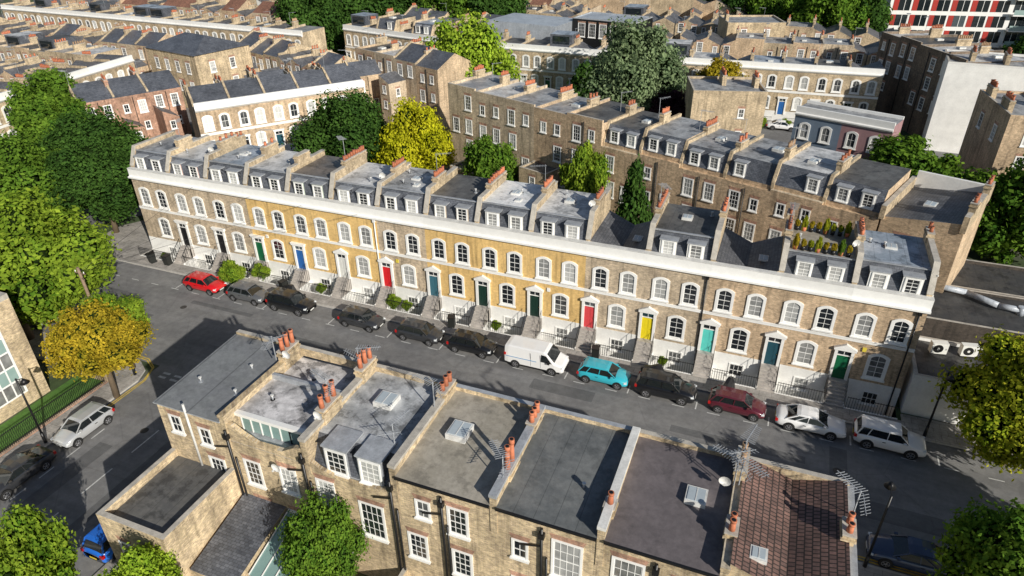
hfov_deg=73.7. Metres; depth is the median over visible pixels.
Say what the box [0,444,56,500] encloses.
parked car
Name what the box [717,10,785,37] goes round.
brick house
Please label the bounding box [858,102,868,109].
window
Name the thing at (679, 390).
parked car
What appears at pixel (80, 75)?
terraced house
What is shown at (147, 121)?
window
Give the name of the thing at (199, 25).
terraced house
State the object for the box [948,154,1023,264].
tree
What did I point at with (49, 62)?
terraced house
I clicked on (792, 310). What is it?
window
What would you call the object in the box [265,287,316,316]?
parked car
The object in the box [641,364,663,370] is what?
covered motorcycle
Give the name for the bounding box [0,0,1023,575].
ground
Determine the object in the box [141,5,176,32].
terraced house
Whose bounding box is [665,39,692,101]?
terraced house
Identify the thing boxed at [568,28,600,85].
terraced house
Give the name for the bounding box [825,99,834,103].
window
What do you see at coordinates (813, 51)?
window
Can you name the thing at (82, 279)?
telegraph pole
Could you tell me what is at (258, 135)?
window
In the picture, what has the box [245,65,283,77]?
terraced house
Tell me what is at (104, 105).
window
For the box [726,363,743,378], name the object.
window
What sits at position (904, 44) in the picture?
window
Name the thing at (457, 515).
window
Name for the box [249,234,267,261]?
door
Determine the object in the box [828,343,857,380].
door
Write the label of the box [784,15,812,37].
terraced house
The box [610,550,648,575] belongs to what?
window
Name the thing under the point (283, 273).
window
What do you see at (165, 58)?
window
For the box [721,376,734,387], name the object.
covered motorcycle
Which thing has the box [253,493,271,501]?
window
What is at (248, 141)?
door
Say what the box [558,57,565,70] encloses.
window
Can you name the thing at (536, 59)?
window
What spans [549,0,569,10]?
terraced house
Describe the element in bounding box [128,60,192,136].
terraced house
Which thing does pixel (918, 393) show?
outbuilding
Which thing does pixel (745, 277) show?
terraced house
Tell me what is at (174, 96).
window
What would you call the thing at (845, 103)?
door
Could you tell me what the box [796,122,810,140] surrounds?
window
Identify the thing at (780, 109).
door
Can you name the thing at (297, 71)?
terraced house
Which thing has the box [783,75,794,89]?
window
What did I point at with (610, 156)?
window
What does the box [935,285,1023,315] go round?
ventilation duct
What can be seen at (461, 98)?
terraced house
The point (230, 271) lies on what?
shrub
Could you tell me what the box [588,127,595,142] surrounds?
window
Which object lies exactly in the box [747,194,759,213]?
window
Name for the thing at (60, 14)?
terraced house
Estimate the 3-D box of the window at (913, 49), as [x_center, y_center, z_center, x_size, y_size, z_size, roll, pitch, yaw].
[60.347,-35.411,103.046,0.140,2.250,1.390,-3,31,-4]
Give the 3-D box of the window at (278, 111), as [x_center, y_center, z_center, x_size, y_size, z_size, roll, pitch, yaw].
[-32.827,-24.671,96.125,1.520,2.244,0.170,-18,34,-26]
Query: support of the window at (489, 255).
in the terraced house at (504, 227)
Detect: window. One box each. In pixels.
[0,51,4,60]
[0,332,27,408]
[1,105,11,122]
[85,20,90,27]
[100,21,105,31]
[101,102,114,118]
[105,73,112,78]
[117,70,124,76]
[121,46,126,54]
[121,102,131,113]
[136,97,149,113]
[138,48,144,59]
[138,187,153,207]
[143,118,152,129]
[152,92,165,107]
[154,55,160,68]
[155,190,169,210]
[158,217,173,238]
[164,57,170,70]
[165,409,186,436]
[168,246,177,257]
[169,28,174,35]
[169,90,180,106]
[174,59,181,72]
[174,193,189,214]
[176,113,183,123]
[185,61,191,74]
[192,196,207,217]
[194,224,209,245]
[194,421,215,449]
[201,115,215,132]
[204,254,213,265]
[205,450,226,471]
[208,59,217,73]
[212,200,227,221]
[218,113,232,129]
[220,32,225,38]
[228,54,236,68]
[229,33,235,40]
[230,203,245,224]
[231,231,247,253]
[232,73,238,78]
[238,110,251,126]
[240,261,251,273]
[240,453,266,490]
[251,54,256,64]
[252,207,267,228]
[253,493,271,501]
[254,107,267,124]
[255,131,267,145]
[258,57,263,69]
[265,57,270,68]
[271,210,286,232]
[271,239,286,261]
[272,104,285,120]
[275,461,301,498]
[279,269,290,282]
[287,504,300,511]
[288,102,299,118]
[289,125,298,138]
[293,214,308,236]
[306,99,316,115]
[312,247,328,269]
[312,472,337,507]
[313,217,329,240]
[320,278,331,290]
[337,222,352,244]
[346,34,351,45]
[353,35,358,46]
[355,255,371,278]
[356,495,389,543]
[358,53,362,60]
[358,225,373,248]
[362,36,367,45]
[363,287,374,300]
[370,37,374,44]
[373,96,378,105]
[378,60,381,70]
[383,230,398,252]
[386,59,391,72]
[397,61,402,76]
[401,264,417,288]
[405,233,420,257]
[405,526,430,564]
[407,63,412,78]
[407,296,418,309]
[412,493,432,523]
[420,72,424,82]
[420,87,425,102]
[429,73,433,84]
[431,91,435,102]
[431,238,446,261]
[444,500,470,541]
[449,273,465,297]
[450,543,474,575]
[452,114,459,132]
[454,306,465,319]
[455,242,470,266]
[464,92,471,111]
[465,116,472,135]
[466,136,472,153]
[479,102,484,116]
[479,122,486,139]
[482,247,497,271]
[492,104,498,118]
[492,125,499,144]
[499,283,515,307]
[503,316,515,330]
[506,251,522,275]
[507,106,514,126]
[508,130,516,150]
[509,532,530,563]
[509,570,526,575]
[521,154,528,164]
[522,54,529,67]
[522,111,528,126]
[528,173,535,183]
[531,74,538,85]
[533,55,540,68]
[535,256,551,281]
[539,118,546,133]
[547,56,553,69]
[549,533,585,575]
[551,293,568,318]
[552,143,561,163]
[553,121,560,136]
[554,327,568,341]
[555,76,562,88]
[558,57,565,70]
[560,261,577,286]
[571,58,579,71]
[571,121,581,142]
[571,145,577,165]
[578,21,585,37]
[588,22,596,38]
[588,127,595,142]
[591,266,608,291]
[598,23,606,38]
[605,151,614,173]
[606,178,614,198]
[606,304,625,330]
[608,338,623,353]
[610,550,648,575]
[618,183,624,202]
[618,271,636,297]
[643,163,651,180]
[645,188,650,201]
[650,277,669,302]
[664,315,685,342]
[666,350,681,365]
[678,21,683,32]
[678,282,699,308]
[680,174,694,197]
[682,201,692,205]
[691,24,697,33]
[691,69,700,75]
[696,40,703,51]
[701,179,715,202]
[712,44,717,52]
[712,288,734,314]
[723,44,730,53]
[726,215,736,231]
[726,327,749,354]
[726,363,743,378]
[728,186,741,210]
[736,106,745,118]
[741,27,747,31]
[742,218,756,241]
[743,293,766,320]
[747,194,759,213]
[764,27,770,36]
[765,74,776,88]
[765,95,770,108]
[768,225,783,238]
[773,199,786,218]
[779,300,803,327]
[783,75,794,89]
[790,97,802,110]
[790,376,809,392]
[791,340,817,368]
[796,47,804,57]
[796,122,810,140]
[797,76,809,90]
[799,205,812,221]
[810,49,816,57]
[811,306,837,333]
[815,31,821,37]
[815,77,827,91]
[817,126,831,144]
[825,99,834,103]
[826,51,832,58]
[828,33,834,37]
[828,216,839,225]
[830,78,842,93]
[839,50,848,59]
[842,131,858,149]
[848,79,861,94]
[849,312,877,340]
[854,36,861,43]
[855,52,864,64]
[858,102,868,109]
[858,390,879,407]
[861,354,890,382]
[864,80,876,95]
[865,136,881,153]
[870,53,876,63]
[880,39,886,50]
[880,80,885,90]
[884,59,891,74]
[884,319,913,347]
[888,41,896,56]
[893,63,902,78]
[893,230,909,235]
[894,14,907,25]
[898,0,911,9]
[898,41,907,57]
[902,64,910,80]
[907,45,916,61]
[907,89,915,105]
[913,15,926,25]
[916,95,925,111]
[917,0,930,10]
[921,74,931,91]
[927,55,937,72]
[932,15,946,25]
[936,0,950,10]
[949,31,961,36]
[951,16,965,26]
[956,0,970,11]
[968,31,980,41]
[971,16,985,26]
[975,0,990,11]
[975,109,985,129]
[986,32,1000,42]
[988,120,998,141]
[990,16,1005,27]
[996,1,1010,11]
[1003,32,1017,42]
[1008,17,1023,27]
[1012,153,1023,169]
[1013,1,1023,12]
[1016,32,1023,40]
[1019,136,1023,147]
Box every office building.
[487,13,572,39]
[572,12,652,47]
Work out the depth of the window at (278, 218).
64.67 m
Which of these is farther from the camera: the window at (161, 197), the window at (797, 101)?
the window at (797, 101)
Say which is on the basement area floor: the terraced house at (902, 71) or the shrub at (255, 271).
the shrub at (255, 271)
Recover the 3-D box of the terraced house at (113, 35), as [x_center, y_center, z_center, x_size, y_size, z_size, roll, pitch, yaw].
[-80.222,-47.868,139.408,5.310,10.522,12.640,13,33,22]
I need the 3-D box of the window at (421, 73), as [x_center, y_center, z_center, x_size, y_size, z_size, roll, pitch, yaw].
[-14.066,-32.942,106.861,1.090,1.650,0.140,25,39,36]
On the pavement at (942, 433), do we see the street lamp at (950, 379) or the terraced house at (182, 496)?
the street lamp at (950, 379)
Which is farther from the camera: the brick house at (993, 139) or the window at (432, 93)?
the window at (432, 93)
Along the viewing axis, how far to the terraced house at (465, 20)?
146.46 m
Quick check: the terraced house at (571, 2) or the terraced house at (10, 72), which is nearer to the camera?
the terraced house at (10, 72)
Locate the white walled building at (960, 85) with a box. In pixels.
[922,45,1023,153]
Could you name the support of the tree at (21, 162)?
on the ground at (58, 382)
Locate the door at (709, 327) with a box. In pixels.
[697,318,720,353]
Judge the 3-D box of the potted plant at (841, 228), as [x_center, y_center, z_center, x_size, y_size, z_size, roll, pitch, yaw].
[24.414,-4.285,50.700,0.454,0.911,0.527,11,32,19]
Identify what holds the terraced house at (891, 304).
on the ground at (58, 382)
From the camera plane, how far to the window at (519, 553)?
32.22 m
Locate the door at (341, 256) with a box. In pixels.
[332,248,350,278]
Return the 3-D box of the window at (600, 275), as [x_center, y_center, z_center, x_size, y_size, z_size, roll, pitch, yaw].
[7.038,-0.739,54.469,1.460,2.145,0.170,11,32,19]
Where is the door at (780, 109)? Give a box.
[775,96,787,114]
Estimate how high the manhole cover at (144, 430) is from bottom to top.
0.006 m
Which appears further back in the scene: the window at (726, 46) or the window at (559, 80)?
the window at (726, 46)
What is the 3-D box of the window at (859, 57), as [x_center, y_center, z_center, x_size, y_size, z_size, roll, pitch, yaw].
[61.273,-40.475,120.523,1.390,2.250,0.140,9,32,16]
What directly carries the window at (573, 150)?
in the terraced house at (592, 117)
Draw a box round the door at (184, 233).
[173,219,192,246]
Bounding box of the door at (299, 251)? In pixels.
[290,241,308,269]
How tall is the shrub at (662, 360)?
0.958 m
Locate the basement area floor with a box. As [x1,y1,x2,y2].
[140,255,896,419]
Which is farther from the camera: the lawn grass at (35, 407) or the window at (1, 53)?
the window at (1, 53)
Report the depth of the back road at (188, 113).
116.90 m
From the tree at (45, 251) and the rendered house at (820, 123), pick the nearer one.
the tree at (45, 251)
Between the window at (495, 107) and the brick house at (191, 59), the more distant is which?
the brick house at (191, 59)
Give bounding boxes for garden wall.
[92,374,107,380]
[398,567,407,575]
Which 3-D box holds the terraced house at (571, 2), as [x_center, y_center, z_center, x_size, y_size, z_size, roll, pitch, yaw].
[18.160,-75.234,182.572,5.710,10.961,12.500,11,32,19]
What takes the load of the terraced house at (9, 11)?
on the ground at (58, 382)
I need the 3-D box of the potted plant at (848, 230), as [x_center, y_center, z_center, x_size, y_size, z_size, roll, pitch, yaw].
[24.868,-4.295,50.501,0.520,1.529,0.457,11,32,19]
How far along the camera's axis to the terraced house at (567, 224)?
56.05 m
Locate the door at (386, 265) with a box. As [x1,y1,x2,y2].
[378,256,394,287]
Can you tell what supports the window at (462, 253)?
in the terraced house at (451, 219)
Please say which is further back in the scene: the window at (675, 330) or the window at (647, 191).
the window at (647, 191)
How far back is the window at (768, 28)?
132.55 m
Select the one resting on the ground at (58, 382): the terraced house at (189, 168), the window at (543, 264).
the terraced house at (189, 168)
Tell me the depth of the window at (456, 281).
60.34 m
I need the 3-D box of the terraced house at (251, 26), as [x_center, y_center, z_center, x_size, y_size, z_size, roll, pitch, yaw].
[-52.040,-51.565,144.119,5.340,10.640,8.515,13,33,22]
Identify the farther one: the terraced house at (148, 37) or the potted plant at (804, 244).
the terraced house at (148, 37)
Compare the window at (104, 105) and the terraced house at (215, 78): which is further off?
the terraced house at (215, 78)
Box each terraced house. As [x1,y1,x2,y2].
[0,0,19,19]
[0,10,25,34]
[0,27,38,62]
[0,30,11,44]
[0,31,43,60]
[0,55,24,78]
[0,63,59,83]
[0,81,34,138]
[0,91,25,137]
[3,49,44,79]
[6,18,43,32]
[13,0,34,19]
[22,22,43,31]
[23,34,76,61]
[24,56,57,74]
[25,63,91,82]
[26,0,61,24]
[35,15,58,36]
[39,0,67,25]
[42,38,93,62]
[51,58,114,80]
[52,0,78,24]
[52,21,92,35]
[59,70,120,124]
[60,0,70,4]
[62,40,121,64]
[66,1,89,25]
[72,28,91,42]
[75,51,135,77]
[81,1,115,29]
[82,0,94,5]
[83,21,107,45]
[95,1,124,31]
[96,328,302,575]
[100,22,124,47]
[100,74,159,138]
[107,0,124,9]
[110,3,133,27]
[117,26,141,58]
[121,0,138,10]
[125,4,159,30]
[127,119,209,261]
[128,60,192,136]
[134,28,172,73]
[135,0,147,5]
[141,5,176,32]
[147,0,166,4]
[157,10,184,35]
[163,0,181,5]
[164,131,246,269]
[173,9,201,33]
[176,0,207,14]
[182,79,236,140]
[190,0,218,16]
[190,5,213,35]
[190,345,380,575]
[202,129,284,277]
[205,0,227,18]
[208,13,231,39]
[213,68,250,82]
[217,75,273,145]
[221,0,257,17]
[225,8,258,41]
[236,2,258,20]
[238,27,274,48]
[241,26,272,77]
[242,149,324,284]
[243,16,273,34]
[243,34,309,77]
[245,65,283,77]
[251,64,304,151]
[252,1,276,22]
[256,0,277,4]
[261,35,316,71]
[262,11,291,37]
[269,5,280,22]
[280,59,314,72]
[281,12,326,50]
[283,58,332,122]
[284,135,366,295]
[291,44,348,71]
[309,49,357,68]
[309,363,456,575]
[310,61,345,69]
[315,55,363,98]
[328,156,411,304]
[342,12,377,58]
[342,50,382,116]
[355,28,401,60]
[359,10,376,45]
[373,152,457,314]
[374,31,403,73]
[375,8,415,41]
[378,37,429,123]
[393,15,411,45]
[394,383,545,575]
[404,3,428,19]
[411,10,451,44]
[415,45,472,128]
[420,166,506,324]
[421,5,449,18]
[438,3,461,27]
[448,64,514,163]
[457,13,476,32]
[469,164,557,334]
[475,62,539,146]
[478,12,503,26]
[494,405,640,575]
[497,29,525,81]
[503,79,559,179]
[519,24,549,85]
[520,186,611,347]
[524,3,542,14]
[529,0,558,9]
[534,84,586,185]
[536,2,556,15]
[543,30,578,89]
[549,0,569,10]
[556,2,581,17]
[565,0,588,6]
[566,92,640,186]
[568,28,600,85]
[570,0,600,13]
[574,183,670,360]
[577,3,587,15]
[588,0,608,11]
[595,36,608,61]
[598,424,768,575]
[600,91,670,212]
[602,4,611,12]
[608,0,628,13]
[621,4,648,15]
[629,0,649,5]
[631,196,729,373]
[638,96,705,220]
[642,6,664,28]
[650,0,671,16]
[662,7,689,38]
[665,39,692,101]
[671,0,693,17]
[674,109,755,209]
[680,16,707,51]
[687,9,712,34]
[688,45,719,75]
[690,0,715,20]
[691,202,799,387]
[706,27,735,56]
[711,9,718,33]
[713,0,736,17]
[718,118,800,241]
[719,47,751,76]
[729,456,870,575]
[733,19,764,58]
[736,0,747,14]
[749,47,783,120]
[755,217,865,401]
[761,126,855,239]
[762,23,792,56]
[773,46,816,121]
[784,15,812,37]
[791,29,822,58]
[810,43,850,105]
[811,14,839,37]
[818,149,910,230]
[820,30,853,59]
[820,221,940,417]
[838,17,866,45]
[842,54,884,110]
[849,28,878,66]
[864,19,893,45]
[875,13,928,111]
[881,16,975,115]
[901,34,991,135]
[918,41,1023,135]
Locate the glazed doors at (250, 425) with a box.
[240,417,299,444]
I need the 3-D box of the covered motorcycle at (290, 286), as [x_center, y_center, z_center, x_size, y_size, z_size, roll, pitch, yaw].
[-21.313,0.096,64.769,1.808,1.050,1.050,5,31,9]
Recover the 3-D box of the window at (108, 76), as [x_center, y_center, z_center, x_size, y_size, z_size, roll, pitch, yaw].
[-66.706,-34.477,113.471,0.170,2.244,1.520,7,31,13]
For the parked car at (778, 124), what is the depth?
106.30 m
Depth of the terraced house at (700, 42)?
128.60 m
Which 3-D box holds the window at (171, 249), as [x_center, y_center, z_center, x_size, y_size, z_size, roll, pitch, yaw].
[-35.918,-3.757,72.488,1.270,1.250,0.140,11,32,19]
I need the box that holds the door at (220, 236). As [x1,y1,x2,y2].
[210,226,229,253]
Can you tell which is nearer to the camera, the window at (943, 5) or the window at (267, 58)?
the window at (267, 58)
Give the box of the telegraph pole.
[75,188,352,297]
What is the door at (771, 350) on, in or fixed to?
in the terraced house at (811, 305)
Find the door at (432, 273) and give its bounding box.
[424,265,441,297]
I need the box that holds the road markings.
[10,274,1004,575]
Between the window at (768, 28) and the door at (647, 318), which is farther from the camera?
the window at (768, 28)
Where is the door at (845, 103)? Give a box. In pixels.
[843,101,853,106]
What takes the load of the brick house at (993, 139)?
on the ground at (58, 382)
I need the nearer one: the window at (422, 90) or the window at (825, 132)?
the window at (825, 132)
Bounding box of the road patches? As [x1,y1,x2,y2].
[0,287,946,536]
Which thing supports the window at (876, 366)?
in the terraced house at (891, 304)
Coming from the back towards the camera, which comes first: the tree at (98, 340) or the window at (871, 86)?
the window at (871, 86)
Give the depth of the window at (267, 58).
120.95 m
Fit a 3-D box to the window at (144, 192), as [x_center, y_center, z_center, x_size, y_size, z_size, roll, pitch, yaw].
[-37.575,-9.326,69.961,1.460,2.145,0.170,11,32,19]
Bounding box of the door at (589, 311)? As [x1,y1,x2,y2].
[580,295,599,327]
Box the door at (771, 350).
[761,330,786,366]
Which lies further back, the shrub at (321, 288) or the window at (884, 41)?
the window at (884, 41)
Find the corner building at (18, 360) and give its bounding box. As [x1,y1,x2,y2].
[0,292,49,423]
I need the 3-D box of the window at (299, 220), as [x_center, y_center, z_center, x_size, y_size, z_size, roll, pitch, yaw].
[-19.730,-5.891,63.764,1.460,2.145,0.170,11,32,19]
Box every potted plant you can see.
[792,233,800,249]
[795,219,800,229]
[800,238,806,250]
[801,216,808,230]
[807,240,814,251]
[809,221,815,231]
[815,237,823,252]
[816,221,822,232]
[823,218,830,233]
[823,242,829,253]
[830,223,836,234]
[830,243,837,254]
[837,225,844,236]
[837,239,846,256]
[844,221,852,237]
[846,245,852,257]
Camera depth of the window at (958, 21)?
156.83 m
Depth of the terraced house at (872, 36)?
135.09 m
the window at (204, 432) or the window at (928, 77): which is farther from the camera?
the window at (928, 77)
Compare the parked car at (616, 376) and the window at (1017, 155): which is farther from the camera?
the window at (1017, 155)
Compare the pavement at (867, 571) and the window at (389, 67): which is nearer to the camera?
the pavement at (867, 571)
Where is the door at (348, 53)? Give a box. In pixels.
[345,50,351,57]
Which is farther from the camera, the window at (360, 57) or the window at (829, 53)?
the window at (829, 53)
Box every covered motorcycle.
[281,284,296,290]
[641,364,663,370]
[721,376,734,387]
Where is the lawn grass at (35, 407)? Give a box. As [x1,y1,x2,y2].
[0,374,103,450]
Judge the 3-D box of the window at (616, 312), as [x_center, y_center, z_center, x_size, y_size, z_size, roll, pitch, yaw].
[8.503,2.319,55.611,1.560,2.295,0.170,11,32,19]
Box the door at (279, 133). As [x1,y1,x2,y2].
[273,128,286,147]
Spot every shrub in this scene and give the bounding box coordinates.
[217,259,246,283]
[250,261,271,280]
[315,283,326,293]
[385,293,401,308]
[401,300,412,311]
[491,320,501,330]
[657,356,667,365]
[762,117,766,128]
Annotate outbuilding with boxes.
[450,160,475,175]
[519,160,559,184]
[899,336,993,424]
[920,289,1023,345]
[949,259,1023,297]
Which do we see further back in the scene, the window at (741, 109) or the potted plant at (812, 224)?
the window at (741, 109)
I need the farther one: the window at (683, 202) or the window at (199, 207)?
the window at (683, 202)
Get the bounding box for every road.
[0,366,186,575]
[30,258,1023,575]
[69,162,374,225]
[186,108,191,124]
[761,127,957,158]
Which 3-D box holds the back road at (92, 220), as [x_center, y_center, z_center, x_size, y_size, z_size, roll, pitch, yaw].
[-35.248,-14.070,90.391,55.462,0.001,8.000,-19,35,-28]
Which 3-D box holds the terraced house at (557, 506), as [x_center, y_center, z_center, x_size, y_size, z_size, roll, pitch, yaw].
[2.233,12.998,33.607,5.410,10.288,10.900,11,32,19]
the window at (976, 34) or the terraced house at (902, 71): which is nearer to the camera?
the terraced house at (902, 71)
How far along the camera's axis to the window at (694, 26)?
146.36 m
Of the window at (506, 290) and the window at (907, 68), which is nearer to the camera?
the window at (506, 290)
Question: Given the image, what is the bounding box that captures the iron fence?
[0,376,107,456]
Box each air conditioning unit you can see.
[928,339,949,355]
[958,342,979,357]
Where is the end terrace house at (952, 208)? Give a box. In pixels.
[878,170,995,292]
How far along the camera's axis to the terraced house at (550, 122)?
78.73 m
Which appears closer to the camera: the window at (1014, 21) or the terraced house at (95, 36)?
the terraced house at (95, 36)
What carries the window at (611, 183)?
in the terraced house at (623, 137)
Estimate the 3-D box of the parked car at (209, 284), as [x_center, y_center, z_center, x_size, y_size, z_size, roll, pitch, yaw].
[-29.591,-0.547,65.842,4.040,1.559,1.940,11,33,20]
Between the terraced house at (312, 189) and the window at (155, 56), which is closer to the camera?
the terraced house at (312, 189)
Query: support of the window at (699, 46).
in the terraced house at (700, 42)
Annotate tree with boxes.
[0,128,86,217]
[0,186,121,340]
[0,499,80,575]
[4,65,77,135]
[6,93,92,145]
[33,104,150,159]
[39,298,157,398]
[40,132,140,232]
[80,288,151,367]
[97,540,182,575]
[271,0,343,21]
[274,486,372,575]
[282,85,387,162]
[284,0,348,54]
[339,0,398,22]
[368,95,456,170]
[382,0,436,14]
[416,0,470,18]
[419,8,524,80]
[459,134,519,181]
[466,0,531,18]
[559,139,611,193]
[566,58,601,99]
[578,15,689,111]
[613,154,653,224]
[649,87,685,116]
[694,56,749,76]
[718,0,746,14]
[742,0,795,21]
[789,0,873,30]
[831,0,893,31]
[863,132,964,179]
[926,493,1023,575]
[928,324,1023,481]
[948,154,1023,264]
[1002,35,1023,53]
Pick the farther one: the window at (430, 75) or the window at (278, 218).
the window at (430, 75)
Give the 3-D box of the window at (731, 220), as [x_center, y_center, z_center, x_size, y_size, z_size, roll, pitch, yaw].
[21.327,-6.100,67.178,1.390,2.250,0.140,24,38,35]
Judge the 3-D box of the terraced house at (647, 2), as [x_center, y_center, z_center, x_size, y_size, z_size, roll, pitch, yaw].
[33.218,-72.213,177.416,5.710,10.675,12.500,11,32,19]
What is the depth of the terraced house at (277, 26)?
140.22 m
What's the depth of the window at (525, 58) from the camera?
122.79 m
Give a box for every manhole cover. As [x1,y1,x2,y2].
[140,428,148,432]
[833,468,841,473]
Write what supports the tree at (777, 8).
on the ground at (58, 382)
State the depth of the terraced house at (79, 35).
143.45 m
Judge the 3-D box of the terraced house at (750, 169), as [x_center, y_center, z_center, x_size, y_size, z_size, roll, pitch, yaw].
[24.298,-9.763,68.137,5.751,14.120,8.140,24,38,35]
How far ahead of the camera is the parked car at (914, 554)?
38.19 m
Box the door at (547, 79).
[543,76,551,87]
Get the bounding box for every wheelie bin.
[145,251,156,263]
[161,253,172,265]
[277,278,287,286]
[447,314,455,327]
[592,344,599,358]
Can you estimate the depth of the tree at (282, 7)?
153.60 m
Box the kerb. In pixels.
[44,256,908,575]
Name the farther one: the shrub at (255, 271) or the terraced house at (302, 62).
the terraced house at (302, 62)
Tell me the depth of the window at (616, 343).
57.02 m
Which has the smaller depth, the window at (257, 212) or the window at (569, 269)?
the window at (569, 269)
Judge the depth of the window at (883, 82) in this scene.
110.69 m
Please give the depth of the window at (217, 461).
38.55 m
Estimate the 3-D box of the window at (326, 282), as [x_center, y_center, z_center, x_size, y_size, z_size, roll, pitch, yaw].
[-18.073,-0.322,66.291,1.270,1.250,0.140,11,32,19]
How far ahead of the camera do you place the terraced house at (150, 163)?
69.67 m
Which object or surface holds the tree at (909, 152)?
on the ground at (58, 382)
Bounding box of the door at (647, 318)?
[637,306,658,340]
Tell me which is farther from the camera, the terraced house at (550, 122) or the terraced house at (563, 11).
the terraced house at (563, 11)
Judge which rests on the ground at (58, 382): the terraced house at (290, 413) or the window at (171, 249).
the terraced house at (290, 413)
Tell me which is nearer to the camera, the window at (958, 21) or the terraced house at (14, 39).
the terraced house at (14, 39)
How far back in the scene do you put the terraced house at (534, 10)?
161.10 m
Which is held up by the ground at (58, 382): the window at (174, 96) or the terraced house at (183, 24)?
the terraced house at (183, 24)
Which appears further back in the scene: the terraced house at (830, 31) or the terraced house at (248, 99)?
the terraced house at (830, 31)
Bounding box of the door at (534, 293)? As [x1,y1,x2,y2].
[526,285,543,317]
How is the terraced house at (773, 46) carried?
on the ground at (58, 382)
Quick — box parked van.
[504,335,568,375]
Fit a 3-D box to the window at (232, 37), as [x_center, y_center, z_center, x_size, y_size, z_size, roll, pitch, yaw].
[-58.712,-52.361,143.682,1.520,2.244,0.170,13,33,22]
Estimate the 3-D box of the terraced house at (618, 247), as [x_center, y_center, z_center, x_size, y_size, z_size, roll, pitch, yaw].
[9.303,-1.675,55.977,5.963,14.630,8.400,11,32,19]
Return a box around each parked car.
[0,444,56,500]
[28,313,58,328]
[50,401,114,448]
[80,523,115,563]
[182,271,226,295]
[226,280,269,305]
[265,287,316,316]
[337,304,385,332]
[395,317,444,346]
[446,328,497,358]
[576,356,630,389]
[634,367,696,405]
[708,385,765,421]
[766,119,793,131]
[775,404,845,440]
[853,414,926,459]
[866,532,962,575]
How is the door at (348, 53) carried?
in the terraced house at (352, 35)
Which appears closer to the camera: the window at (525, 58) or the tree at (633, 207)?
the tree at (633, 207)
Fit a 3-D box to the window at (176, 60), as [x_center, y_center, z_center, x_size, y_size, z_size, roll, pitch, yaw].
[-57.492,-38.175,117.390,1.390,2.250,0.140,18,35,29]
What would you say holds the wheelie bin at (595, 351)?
on the pavement at (139, 236)
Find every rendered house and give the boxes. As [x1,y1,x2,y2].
[790,100,853,150]
[836,108,904,159]
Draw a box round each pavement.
[0,329,144,464]
[93,559,118,575]
[95,220,902,424]
[858,564,900,575]
[901,413,1012,454]
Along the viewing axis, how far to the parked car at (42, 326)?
60.38 m
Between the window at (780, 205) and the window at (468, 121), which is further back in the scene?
the window at (468, 121)
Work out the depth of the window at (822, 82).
106.30 m
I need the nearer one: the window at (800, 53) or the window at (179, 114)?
the window at (179, 114)
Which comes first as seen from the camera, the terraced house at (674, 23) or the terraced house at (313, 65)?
the terraced house at (313, 65)
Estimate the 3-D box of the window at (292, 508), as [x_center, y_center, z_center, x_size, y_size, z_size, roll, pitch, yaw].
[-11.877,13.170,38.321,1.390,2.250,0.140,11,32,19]
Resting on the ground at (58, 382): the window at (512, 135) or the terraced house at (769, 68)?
the terraced house at (769, 68)
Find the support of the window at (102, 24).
in the terraced house at (104, 20)
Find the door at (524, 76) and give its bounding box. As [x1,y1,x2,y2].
[520,73,527,82]
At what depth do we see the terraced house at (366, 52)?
116.41 m
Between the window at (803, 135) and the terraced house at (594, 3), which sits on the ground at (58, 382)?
the terraced house at (594, 3)
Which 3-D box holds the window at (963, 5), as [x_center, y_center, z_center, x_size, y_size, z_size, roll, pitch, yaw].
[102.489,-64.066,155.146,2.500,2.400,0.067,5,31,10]
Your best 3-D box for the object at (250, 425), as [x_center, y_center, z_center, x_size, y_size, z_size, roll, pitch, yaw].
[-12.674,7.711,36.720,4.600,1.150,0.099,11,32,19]
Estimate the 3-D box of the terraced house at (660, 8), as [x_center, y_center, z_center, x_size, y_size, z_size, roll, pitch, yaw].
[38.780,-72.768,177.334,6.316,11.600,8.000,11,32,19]
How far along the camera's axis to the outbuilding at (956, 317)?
53.26 m
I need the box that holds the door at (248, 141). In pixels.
[245,134,250,144]
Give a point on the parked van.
(550, 359)
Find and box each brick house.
[144,31,252,107]
[684,66,767,135]
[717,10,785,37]
[955,79,1023,176]
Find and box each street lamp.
[15,378,47,443]
[120,307,136,374]
[862,481,896,567]
[922,371,956,436]
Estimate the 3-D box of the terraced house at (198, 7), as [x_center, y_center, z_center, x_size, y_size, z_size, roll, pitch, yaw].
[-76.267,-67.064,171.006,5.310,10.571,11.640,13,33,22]
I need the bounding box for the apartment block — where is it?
[886,0,1023,47]
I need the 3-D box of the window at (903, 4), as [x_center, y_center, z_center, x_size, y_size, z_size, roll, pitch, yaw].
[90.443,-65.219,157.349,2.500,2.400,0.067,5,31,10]
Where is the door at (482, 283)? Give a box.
[473,275,490,307]
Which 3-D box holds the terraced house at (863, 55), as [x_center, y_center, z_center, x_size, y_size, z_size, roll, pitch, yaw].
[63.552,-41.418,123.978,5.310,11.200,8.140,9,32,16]

